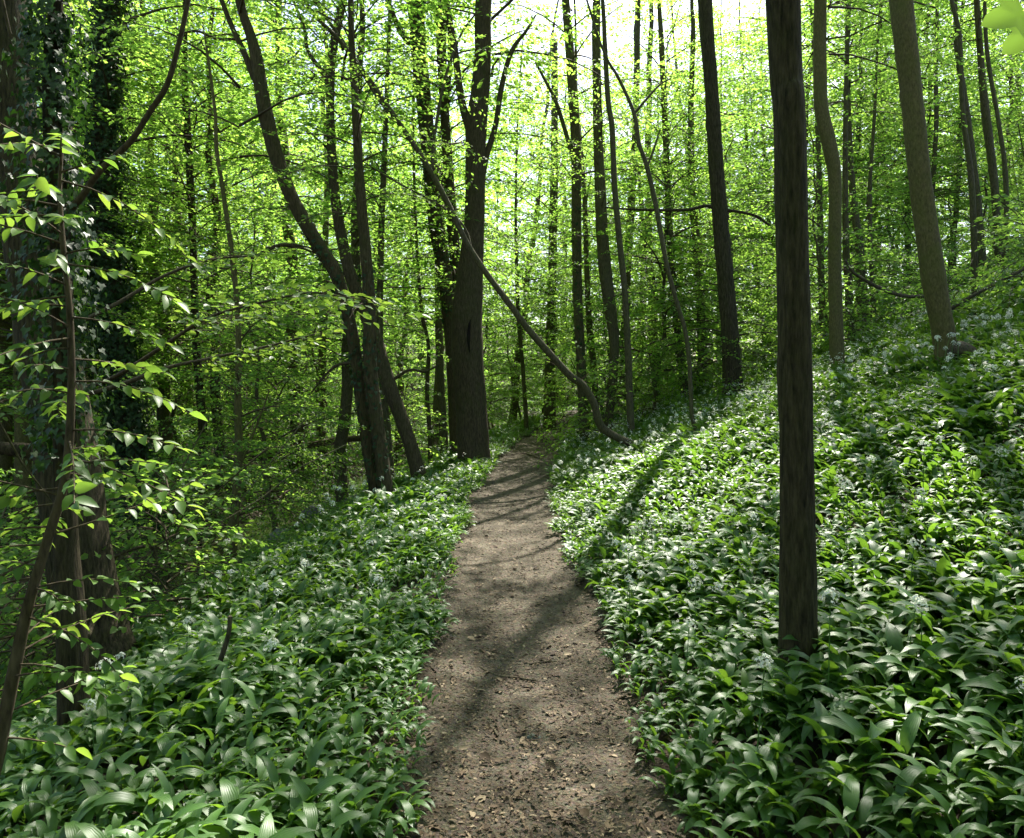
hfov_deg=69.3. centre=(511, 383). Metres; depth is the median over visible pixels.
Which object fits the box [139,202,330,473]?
understorey tree
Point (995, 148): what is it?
slim tree
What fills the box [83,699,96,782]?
wild garlic flower
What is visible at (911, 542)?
wild garlic flower
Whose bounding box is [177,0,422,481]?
slim tree
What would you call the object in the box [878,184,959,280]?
understorey tree
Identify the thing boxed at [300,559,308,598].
wild garlic flower
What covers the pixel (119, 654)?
wild garlic flower
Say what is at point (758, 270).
understorey tree
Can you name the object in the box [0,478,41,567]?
beech seedling
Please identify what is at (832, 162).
curved tree
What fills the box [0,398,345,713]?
beech seedling
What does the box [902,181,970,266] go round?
understorey tree
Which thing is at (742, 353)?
beech seedling
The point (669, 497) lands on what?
wild garlic flower
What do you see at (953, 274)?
beech seedling
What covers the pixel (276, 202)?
slim tree
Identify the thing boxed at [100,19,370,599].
slender tree
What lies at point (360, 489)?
bramble cover
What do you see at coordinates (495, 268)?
slim tree
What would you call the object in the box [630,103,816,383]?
understorey tree
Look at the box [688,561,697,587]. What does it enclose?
wild garlic flower
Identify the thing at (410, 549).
wild garlic flower
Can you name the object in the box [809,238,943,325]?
beech seedling
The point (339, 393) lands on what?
understorey tree
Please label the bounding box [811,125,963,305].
understorey tree
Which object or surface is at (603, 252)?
slender tree
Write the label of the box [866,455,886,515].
wild garlic flower
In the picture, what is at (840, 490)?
wild garlic flower
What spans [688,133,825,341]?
understorey tree
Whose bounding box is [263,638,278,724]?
wild garlic flower
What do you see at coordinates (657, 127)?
slim tree
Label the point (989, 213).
understorey tree
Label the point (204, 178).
slim tree
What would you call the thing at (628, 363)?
slender tree
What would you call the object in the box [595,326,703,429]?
beech seedling
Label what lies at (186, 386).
understorey tree
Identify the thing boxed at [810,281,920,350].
beech seedling
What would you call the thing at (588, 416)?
beech seedling
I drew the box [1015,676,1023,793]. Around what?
wild garlic flower
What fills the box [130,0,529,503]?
slim tree
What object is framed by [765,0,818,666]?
oak tree
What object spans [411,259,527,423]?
understorey tree
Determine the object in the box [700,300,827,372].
beech seedling
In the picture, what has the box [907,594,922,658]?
wild garlic flower
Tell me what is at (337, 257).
slim tree
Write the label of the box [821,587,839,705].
wild garlic flower
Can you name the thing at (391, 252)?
slim tree
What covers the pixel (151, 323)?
understorey tree
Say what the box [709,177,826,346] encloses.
understorey tree
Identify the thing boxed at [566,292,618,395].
understorey tree
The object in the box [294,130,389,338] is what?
slim tree
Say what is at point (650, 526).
wild garlic flower
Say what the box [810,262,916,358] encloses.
beech seedling
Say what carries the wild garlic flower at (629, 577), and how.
on the ground
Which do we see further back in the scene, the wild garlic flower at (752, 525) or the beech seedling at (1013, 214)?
the beech seedling at (1013, 214)
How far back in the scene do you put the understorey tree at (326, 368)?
30.94 m
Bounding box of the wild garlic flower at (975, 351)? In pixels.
[973,350,977,376]
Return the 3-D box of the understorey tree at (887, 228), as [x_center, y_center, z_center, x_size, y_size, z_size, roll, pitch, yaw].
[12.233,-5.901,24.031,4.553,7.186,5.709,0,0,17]
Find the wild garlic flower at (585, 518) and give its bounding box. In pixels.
[581,513,587,538]
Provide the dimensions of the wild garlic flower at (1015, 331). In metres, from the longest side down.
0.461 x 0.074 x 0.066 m
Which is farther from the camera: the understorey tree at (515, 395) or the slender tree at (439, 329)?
the understorey tree at (515, 395)
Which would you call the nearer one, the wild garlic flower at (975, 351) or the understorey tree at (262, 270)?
the wild garlic flower at (975, 351)
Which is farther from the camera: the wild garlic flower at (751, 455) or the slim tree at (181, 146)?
the slim tree at (181, 146)
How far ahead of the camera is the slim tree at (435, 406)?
23.96 m
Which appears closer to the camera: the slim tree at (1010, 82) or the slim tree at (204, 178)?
the slim tree at (1010, 82)
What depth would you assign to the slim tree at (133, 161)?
18.09 m
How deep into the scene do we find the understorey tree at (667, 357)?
29.81 m
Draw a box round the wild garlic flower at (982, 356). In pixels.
[978,348,986,369]
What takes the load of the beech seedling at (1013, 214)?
on the ground
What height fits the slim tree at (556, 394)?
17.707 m
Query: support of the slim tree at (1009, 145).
on the ground
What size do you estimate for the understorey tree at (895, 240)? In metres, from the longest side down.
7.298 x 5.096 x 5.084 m
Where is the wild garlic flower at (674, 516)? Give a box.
[662,514,677,560]
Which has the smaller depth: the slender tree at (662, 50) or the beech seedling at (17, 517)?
the beech seedling at (17, 517)
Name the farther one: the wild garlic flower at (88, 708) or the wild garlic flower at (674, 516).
the wild garlic flower at (674, 516)
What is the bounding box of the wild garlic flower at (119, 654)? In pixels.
[114,651,124,686]
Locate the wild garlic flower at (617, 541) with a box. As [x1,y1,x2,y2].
[611,539,618,564]
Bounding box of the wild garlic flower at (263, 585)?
[259,582,268,625]
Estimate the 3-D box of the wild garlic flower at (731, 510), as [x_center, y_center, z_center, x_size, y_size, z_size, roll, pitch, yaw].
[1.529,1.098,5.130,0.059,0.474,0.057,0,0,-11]
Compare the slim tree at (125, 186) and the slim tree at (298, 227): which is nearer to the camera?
the slim tree at (125, 186)
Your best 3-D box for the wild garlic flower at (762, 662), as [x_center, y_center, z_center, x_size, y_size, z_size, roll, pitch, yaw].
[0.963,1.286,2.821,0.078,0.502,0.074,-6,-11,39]
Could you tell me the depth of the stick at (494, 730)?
3.45 m
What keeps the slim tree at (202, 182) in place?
on the ground
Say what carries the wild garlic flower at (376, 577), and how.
on the ground
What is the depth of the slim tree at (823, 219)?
56.97 m
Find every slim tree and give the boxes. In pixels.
[0,0,266,392]
[27,0,177,332]
[31,0,308,463]
[32,0,391,504]
[32,2,230,382]
[37,2,215,407]
[37,4,155,214]
[37,7,185,335]
[74,0,314,435]
[118,0,241,373]
[125,12,259,291]
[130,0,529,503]
[134,124,217,261]
[136,1,315,412]
[156,0,369,396]
[157,61,303,335]
[173,68,306,360]
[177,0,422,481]
[197,0,416,464]
[199,145,299,325]
[203,69,346,383]
[225,129,348,319]
[240,123,323,292]
[253,108,353,357]
[263,31,514,456]
[279,79,459,434]
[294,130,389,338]
[311,233,388,348]
[313,163,392,343]
[318,124,434,365]
[320,3,538,453]
[341,122,424,328]
[374,138,495,390]
[378,34,527,384]
[385,153,434,367]
[401,194,514,333]
[430,146,535,411]
[461,0,612,424]
[490,60,628,405]
[492,76,631,406]
[498,41,736,402]
[500,56,613,412]
[527,139,624,398]
[538,158,635,387]
[568,24,687,393]
[578,0,772,392]
[589,31,758,379]
[611,94,703,340]
[624,1,772,361]
[626,0,827,360]
[658,0,843,342]
[666,95,766,316]
[677,6,826,334]
[684,28,879,337]
[694,0,892,270]
[737,1,961,308]
[761,0,980,299]
[762,3,972,283]
[802,0,967,303]
[807,64,903,251]
[808,80,842,304]
[809,0,1023,248]
[809,43,892,176]
[814,0,1000,282]
[827,0,1023,268]
[862,124,912,275]
[864,45,952,219]
[869,0,974,209]
[901,60,1014,266]
[919,1,1023,247]
[922,3,1023,200]
[925,0,1023,214]
[944,1,1023,242]
[953,97,1019,249]
[964,2,1023,151]
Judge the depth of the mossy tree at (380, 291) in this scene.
14.96 m
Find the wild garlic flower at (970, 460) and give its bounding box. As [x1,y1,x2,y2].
[968,456,979,512]
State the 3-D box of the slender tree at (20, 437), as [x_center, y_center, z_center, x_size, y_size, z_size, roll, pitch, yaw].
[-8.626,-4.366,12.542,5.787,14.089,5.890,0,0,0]
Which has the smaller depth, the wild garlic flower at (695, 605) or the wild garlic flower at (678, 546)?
the wild garlic flower at (695, 605)
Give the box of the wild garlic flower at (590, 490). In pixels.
[588,474,594,503]
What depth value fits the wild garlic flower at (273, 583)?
5.44 m
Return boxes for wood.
[39,2,1023,405]
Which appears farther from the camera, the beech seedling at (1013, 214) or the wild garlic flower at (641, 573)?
the beech seedling at (1013, 214)
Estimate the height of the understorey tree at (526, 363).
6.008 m
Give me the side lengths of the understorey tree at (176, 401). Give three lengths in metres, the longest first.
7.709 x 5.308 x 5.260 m
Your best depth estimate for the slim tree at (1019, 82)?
37.72 m
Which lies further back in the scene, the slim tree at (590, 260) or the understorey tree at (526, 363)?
the slim tree at (590, 260)
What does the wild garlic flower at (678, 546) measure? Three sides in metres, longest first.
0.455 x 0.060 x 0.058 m
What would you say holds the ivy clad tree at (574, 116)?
on the ground
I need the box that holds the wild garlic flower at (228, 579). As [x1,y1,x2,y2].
[219,569,233,609]
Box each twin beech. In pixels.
[295,0,586,298]
[303,0,563,455]
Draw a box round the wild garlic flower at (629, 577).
[624,574,633,632]
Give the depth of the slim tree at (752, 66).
29.64 m
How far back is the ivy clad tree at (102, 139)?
13.56 m
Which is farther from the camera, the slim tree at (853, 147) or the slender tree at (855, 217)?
the slim tree at (853, 147)
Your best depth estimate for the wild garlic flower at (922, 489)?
4.37 m
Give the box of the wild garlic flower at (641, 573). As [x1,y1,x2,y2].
[628,570,643,609]
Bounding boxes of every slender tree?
[0,0,153,474]
[0,0,191,526]
[63,0,310,513]
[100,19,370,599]
[345,2,544,454]
[412,82,432,463]
[454,39,593,430]
[483,40,627,429]
[507,0,656,423]
[520,0,687,428]
[565,0,687,408]
[585,0,752,396]
[586,0,696,430]
[601,0,634,433]
[616,0,772,395]
[684,0,929,339]
[717,0,973,336]
[737,0,1000,331]
[740,0,950,320]
[759,0,985,298]
[854,0,1010,280]
[885,0,1023,265]
[917,0,1010,268]
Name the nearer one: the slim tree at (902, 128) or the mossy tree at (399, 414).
the mossy tree at (399, 414)
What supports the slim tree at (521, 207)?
on the ground
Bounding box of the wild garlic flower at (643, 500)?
[639,499,650,537]
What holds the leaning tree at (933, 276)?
on the ground
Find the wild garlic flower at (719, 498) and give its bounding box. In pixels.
[717,489,723,524]
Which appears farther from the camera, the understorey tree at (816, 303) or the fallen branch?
the understorey tree at (816, 303)
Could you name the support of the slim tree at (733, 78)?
on the ground
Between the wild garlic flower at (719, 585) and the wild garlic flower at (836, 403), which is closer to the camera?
the wild garlic flower at (719, 585)
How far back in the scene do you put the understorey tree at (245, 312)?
38.14 m
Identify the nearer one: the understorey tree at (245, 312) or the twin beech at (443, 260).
the twin beech at (443, 260)
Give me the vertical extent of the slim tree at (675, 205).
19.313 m
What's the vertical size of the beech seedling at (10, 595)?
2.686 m
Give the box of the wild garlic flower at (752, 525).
[748,511,758,556]
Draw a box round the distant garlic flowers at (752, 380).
[362,263,1023,486]
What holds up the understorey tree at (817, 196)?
on the ground
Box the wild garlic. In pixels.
[0,243,1023,837]
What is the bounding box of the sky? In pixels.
[37,0,1023,360]
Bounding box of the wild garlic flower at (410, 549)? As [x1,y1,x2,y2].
[406,531,414,583]
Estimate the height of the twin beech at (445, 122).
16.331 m
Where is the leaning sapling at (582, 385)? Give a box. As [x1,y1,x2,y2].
[295,0,634,446]
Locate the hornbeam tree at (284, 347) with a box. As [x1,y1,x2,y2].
[0,141,432,687]
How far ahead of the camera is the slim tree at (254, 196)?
39.35 m
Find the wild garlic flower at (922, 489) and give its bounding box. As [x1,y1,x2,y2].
[914,487,928,557]
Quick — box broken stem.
[215,615,232,669]
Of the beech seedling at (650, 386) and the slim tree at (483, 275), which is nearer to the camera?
the beech seedling at (650, 386)
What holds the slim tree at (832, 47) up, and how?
on the ground
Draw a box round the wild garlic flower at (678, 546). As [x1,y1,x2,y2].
[675,535,681,566]
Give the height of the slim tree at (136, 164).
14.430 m
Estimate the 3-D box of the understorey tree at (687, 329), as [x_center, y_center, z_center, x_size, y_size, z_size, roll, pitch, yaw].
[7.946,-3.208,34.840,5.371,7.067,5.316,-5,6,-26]
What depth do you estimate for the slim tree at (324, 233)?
23.32 m
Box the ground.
[0,263,1023,837]
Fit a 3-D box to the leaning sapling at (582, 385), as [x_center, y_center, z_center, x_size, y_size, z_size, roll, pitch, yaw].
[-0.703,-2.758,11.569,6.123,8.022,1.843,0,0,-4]
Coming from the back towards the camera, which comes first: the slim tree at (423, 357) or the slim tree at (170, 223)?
the slim tree at (423, 357)
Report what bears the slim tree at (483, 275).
on the ground
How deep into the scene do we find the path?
3.88 m
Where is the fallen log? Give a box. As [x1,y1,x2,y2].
[245,435,360,461]
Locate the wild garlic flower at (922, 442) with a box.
[918,440,931,496]
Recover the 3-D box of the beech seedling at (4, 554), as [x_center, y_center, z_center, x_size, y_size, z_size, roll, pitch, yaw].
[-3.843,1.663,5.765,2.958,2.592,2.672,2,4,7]
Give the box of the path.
[400,403,689,837]
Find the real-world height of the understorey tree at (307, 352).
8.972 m
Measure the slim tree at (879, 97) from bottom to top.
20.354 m
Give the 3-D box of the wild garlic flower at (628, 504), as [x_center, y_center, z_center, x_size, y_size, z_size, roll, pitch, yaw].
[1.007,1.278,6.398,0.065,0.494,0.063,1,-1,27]
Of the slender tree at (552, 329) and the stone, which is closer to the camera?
the stone
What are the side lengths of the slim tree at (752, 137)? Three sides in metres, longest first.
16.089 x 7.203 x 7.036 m
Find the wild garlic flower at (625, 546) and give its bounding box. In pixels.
[622,543,633,623]
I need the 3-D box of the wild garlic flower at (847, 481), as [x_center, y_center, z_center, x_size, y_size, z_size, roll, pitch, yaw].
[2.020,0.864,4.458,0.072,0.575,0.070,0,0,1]
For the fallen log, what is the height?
0.664 m
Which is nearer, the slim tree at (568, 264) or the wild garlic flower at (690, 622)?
the wild garlic flower at (690, 622)
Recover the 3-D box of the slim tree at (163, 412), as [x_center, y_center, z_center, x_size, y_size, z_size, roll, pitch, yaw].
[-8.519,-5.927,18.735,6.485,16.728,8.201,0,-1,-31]
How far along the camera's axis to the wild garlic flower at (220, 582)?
5.85 m
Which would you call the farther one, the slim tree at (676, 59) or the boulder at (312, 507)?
the slim tree at (676, 59)
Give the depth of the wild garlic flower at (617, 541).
5.72 m
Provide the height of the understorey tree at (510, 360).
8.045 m
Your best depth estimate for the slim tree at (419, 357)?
56.86 m
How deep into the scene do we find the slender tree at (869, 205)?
17.97 m
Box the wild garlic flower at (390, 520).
[388,519,395,584]
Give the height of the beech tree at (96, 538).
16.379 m
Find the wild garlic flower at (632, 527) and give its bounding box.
[630,526,636,559]
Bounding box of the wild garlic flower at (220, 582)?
[215,570,229,614]
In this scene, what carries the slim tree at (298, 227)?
on the ground
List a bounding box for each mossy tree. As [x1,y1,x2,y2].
[227,0,497,497]
[237,0,503,480]
[294,0,464,477]
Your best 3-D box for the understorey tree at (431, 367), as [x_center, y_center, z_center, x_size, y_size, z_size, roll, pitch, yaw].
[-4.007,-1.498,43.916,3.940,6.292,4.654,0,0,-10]
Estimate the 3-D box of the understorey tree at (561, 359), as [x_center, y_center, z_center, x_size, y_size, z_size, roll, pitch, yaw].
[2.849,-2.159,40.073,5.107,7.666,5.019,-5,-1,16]
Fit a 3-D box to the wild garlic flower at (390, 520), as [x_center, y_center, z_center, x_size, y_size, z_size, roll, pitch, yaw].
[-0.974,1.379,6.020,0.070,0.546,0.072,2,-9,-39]
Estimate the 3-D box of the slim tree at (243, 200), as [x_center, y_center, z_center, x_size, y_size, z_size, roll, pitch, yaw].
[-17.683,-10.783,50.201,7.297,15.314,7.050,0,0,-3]
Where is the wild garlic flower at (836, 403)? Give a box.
[834,400,841,439]
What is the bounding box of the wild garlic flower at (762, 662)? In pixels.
[754,653,773,747]
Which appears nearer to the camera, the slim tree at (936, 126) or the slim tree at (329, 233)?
the slim tree at (936, 126)
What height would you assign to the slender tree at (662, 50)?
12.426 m
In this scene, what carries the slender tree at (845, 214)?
on the ground
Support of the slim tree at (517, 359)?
on the ground
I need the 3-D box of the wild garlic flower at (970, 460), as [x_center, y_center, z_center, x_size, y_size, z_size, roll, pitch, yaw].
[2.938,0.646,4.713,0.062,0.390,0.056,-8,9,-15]
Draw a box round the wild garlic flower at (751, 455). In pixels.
[748,443,755,475]
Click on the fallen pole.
(973, 295)
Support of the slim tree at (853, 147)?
on the ground
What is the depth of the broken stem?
4.00 m
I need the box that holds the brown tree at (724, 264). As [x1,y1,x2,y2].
[604,0,769,396]
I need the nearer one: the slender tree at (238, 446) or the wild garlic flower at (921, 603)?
the wild garlic flower at (921, 603)
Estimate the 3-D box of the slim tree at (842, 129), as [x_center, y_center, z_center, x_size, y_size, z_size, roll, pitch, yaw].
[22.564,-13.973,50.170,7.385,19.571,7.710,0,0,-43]
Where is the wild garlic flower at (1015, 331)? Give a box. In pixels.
[1011,329,1017,346]
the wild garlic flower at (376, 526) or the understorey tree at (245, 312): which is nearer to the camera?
the wild garlic flower at (376, 526)
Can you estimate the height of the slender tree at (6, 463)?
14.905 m
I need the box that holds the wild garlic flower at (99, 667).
[95,658,110,721]
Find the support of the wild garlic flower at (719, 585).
on the ground
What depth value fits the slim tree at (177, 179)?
22.98 m
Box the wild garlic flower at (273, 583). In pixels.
[270,570,276,603]
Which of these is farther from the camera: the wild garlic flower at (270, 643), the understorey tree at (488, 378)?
the understorey tree at (488, 378)
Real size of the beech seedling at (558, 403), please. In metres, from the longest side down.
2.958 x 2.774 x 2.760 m
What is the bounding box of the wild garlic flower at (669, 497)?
[666,495,671,525]
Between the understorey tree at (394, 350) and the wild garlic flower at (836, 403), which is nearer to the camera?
the wild garlic flower at (836, 403)
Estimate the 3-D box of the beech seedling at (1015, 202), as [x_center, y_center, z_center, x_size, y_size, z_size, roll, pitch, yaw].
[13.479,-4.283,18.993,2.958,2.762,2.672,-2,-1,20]
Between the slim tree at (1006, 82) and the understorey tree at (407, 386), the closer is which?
the understorey tree at (407, 386)
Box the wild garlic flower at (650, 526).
[647,518,655,561]
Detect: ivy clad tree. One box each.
[0,0,190,725]
[30,0,327,537]
[453,0,718,441]
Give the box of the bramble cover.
[0,301,577,722]
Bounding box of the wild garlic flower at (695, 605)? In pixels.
[688,577,702,673]
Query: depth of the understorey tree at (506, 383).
37.35 m
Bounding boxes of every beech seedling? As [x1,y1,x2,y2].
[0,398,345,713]
[0,417,209,710]
[0,440,220,692]
[0,467,43,618]
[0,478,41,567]
[0,496,240,694]
[0,507,53,649]
[0,553,31,669]
[98,415,234,515]
[104,419,305,615]
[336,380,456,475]
[397,393,510,471]
[507,358,623,442]
[546,338,667,452]
[574,364,652,437]
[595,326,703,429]
[599,353,677,403]
[647,309,777,401]
[660,324,768,377]
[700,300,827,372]
[757,267,865,349]
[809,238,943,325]
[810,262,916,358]
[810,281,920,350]
[827,256,920,314]
[841,248,998,321]
[886,213,1021,334]
[912,215,1023,281]
[933,188,1023,301]
[940,124,1023,317]
[942,184,1023,284]
[958,155,1023,254]
[981,178,1023,217]
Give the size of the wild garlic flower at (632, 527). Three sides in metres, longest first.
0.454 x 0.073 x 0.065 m
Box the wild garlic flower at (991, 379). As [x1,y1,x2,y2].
[986,364,994,412]
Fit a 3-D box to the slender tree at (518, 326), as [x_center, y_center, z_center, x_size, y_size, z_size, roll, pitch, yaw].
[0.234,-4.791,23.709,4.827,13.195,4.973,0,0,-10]
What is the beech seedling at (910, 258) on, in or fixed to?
on the ground
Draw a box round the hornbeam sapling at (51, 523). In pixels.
[0,123,206,774]
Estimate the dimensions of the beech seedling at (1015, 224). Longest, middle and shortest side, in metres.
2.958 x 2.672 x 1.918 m
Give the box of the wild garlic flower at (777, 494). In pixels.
[770,489,778,520]
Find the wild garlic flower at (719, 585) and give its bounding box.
[711,582,722,634]
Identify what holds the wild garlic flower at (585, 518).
on the ground
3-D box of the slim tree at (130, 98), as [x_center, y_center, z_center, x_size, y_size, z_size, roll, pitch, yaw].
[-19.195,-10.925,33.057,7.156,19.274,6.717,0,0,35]
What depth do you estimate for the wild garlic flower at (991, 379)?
6.25 m
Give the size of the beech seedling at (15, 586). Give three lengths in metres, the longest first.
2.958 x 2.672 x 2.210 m
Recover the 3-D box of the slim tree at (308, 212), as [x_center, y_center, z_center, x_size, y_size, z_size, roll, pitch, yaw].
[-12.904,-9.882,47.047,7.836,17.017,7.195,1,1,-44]
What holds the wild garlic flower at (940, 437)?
on the ground
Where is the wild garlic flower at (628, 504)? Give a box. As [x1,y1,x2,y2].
[626,503,631,546]
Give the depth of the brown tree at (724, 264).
14.61 m
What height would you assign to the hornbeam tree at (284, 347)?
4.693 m
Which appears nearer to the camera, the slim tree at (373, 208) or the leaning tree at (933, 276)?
the leaning tree at (933, 276)
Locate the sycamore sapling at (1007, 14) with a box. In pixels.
[981,0,1023,53]
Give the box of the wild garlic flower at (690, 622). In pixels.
[683,617,695,685]
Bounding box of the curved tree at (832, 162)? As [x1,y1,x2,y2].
[751,0,968,364]
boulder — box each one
[266,528,288,539]
[299,505,320,521]
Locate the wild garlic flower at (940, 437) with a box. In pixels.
[935,435,946,497]
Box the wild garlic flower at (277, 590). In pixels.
[274,588,281,616]
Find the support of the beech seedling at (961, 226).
on the ground
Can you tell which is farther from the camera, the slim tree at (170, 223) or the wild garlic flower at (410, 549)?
the slim tree at (170, 223)
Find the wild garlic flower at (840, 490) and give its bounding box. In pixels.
[834,474,846,524]
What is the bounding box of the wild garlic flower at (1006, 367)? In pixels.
[1000,360,1011,388]
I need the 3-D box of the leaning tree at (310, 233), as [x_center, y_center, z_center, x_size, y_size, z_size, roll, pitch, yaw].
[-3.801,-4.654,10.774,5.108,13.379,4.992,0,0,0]
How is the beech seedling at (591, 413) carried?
on the ground
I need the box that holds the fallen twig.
[503,453,542,459]
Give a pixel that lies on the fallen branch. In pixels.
(868, 282)
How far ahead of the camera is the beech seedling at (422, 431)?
15.19 m
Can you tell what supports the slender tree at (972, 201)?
on the ground
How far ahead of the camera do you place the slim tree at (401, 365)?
27.84 m
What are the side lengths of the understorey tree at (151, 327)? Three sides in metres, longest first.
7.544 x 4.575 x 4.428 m
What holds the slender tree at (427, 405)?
on the ground
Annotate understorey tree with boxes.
[0,13,240,451]
[83,167,204,414]
[96,180,274,459]
[127,231,190,360]
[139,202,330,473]
[147,239,206,322]
[158,295,336,508]
[168,211,395,546]
[174,265,278,411]
[218,243,278,360]
[221,217,340,383]
[243,243,424,475]
[246,267,354,437]
[268,275,361,407]
[352,293,448,465]
[353,286,417,401]
[389,316,434,430]
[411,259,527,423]
[417,331,446,397]
[443,269,543,430]
[445,298,541,427]
[482,229,600,413]
[482,271,567,424]
[484,301,543,402]
[497,271,591,422]
[524,227,675,417]
[528,278,604,406]
[535,65,776,427]
[555,252,644,411]
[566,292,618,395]
[583,234,678,411]
[596,299,650,398]
[616,178,777,397]
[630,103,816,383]
[631,129,826,408]
[633,277,713,387]
[645,264,714,369]
[658,176,776,347]
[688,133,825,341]
[691,153,842,344]
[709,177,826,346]
[729,106,955,353]
[748,240,828,342]
[760,69,965,304]
[809,261,828,315]
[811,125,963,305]
[813,99,970,296]
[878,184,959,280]
[883,107,1020,277]
[885,61,1023,260]
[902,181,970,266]
[948,98,1023,254]
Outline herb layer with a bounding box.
[528,241,1023,467]
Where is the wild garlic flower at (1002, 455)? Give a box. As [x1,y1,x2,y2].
[995,446,1008,496]
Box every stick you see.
[480,666,537,680]
[484,724,498,736]
[529,660,551,664]
[607,721,612,744]
[613,689,636,701]
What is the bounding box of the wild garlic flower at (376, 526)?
[372,507,379,550]
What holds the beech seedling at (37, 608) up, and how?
on the ground
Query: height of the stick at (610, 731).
0.015 m
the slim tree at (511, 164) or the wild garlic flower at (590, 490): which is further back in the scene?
the slim tree at (511, 164)
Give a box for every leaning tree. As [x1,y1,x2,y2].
[76,0,414,494]
[889,0,977,370]
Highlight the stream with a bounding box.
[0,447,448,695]
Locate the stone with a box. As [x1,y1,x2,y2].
[527,733,540,739]
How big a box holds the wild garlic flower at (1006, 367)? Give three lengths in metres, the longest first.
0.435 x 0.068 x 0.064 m
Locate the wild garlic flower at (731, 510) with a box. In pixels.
[729,508,736,553]
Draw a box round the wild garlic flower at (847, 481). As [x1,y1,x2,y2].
[841,479,854,564]
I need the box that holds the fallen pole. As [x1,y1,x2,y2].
[951,267,1023,309]
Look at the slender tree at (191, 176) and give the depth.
15.25 m
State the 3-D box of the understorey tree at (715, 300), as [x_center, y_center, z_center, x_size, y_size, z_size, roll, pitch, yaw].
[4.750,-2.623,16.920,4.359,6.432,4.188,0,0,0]
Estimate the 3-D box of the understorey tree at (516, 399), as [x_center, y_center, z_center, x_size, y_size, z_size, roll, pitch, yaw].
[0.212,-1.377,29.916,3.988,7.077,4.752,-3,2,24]
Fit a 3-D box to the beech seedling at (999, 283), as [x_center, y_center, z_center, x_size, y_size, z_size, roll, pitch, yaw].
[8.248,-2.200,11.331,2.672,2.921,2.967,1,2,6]
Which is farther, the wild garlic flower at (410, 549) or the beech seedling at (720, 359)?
the beech seedling at (720, 359)
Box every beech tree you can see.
[0,0,142,678]
[347,0,648,461]
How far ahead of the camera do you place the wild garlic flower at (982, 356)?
7.13 m
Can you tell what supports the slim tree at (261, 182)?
on the ground
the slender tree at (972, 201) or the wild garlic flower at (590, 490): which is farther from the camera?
the slender tree at (972, 201)
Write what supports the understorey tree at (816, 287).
on the ground
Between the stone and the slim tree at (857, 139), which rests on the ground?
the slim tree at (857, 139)
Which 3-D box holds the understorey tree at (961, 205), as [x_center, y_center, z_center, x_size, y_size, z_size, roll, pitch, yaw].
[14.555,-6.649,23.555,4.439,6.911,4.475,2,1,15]
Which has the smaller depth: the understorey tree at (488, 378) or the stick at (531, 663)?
the stick at (531, 663)
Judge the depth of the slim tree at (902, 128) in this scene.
46.32 m
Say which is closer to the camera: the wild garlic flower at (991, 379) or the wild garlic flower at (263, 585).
the wild garlic flower at (263, 585)
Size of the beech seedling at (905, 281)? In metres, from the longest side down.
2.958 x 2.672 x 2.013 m
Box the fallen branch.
[844,260,923,297]
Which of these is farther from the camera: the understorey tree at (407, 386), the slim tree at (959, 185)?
the understorey tree at (407, 386)
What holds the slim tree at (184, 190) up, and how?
on the ground
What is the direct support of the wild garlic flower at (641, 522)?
on the ground
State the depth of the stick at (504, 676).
4.10 m
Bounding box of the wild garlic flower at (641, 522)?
[636,521,645,563]
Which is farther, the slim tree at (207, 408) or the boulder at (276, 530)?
the slim tree at (207, 408)
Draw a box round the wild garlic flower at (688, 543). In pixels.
[684,541,694,589]
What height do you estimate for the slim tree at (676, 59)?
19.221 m
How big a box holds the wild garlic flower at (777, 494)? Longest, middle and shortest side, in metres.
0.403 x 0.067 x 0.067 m
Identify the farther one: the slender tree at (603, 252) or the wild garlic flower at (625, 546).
the slender tree at (603, 252)
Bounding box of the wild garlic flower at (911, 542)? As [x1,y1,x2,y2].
[907,537,921,585]
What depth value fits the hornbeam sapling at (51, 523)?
2.44 m
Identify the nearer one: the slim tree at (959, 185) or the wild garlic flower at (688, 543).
the wild garlic flower at (688, 543)
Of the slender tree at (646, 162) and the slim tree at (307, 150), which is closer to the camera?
the slender tree at (646, 162)
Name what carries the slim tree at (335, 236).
on the ground
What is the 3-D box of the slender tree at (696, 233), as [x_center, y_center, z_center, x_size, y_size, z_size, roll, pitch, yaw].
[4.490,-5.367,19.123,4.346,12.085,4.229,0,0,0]
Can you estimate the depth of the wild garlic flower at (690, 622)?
3.72 m
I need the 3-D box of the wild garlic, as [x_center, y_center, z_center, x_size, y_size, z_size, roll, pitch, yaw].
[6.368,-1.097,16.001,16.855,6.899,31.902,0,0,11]
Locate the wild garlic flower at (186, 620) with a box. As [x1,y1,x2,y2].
[183,616,191,651]
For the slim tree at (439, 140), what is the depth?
32.99 m
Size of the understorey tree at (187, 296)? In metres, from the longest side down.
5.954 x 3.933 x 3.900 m
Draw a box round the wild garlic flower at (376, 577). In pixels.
[372,574,397,652]
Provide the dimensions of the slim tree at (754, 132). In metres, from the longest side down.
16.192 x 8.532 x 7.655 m
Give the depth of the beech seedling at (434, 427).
17.42 m
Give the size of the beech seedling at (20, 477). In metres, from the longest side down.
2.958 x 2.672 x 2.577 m
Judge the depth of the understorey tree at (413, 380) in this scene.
26.68 m
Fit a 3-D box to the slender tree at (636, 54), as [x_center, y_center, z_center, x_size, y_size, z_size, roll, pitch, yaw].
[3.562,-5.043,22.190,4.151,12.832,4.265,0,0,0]
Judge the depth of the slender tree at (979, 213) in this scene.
17.94 m
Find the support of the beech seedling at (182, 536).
on the ground
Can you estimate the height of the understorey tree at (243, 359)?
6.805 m
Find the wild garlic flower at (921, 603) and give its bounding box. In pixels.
[915,599,930,654]

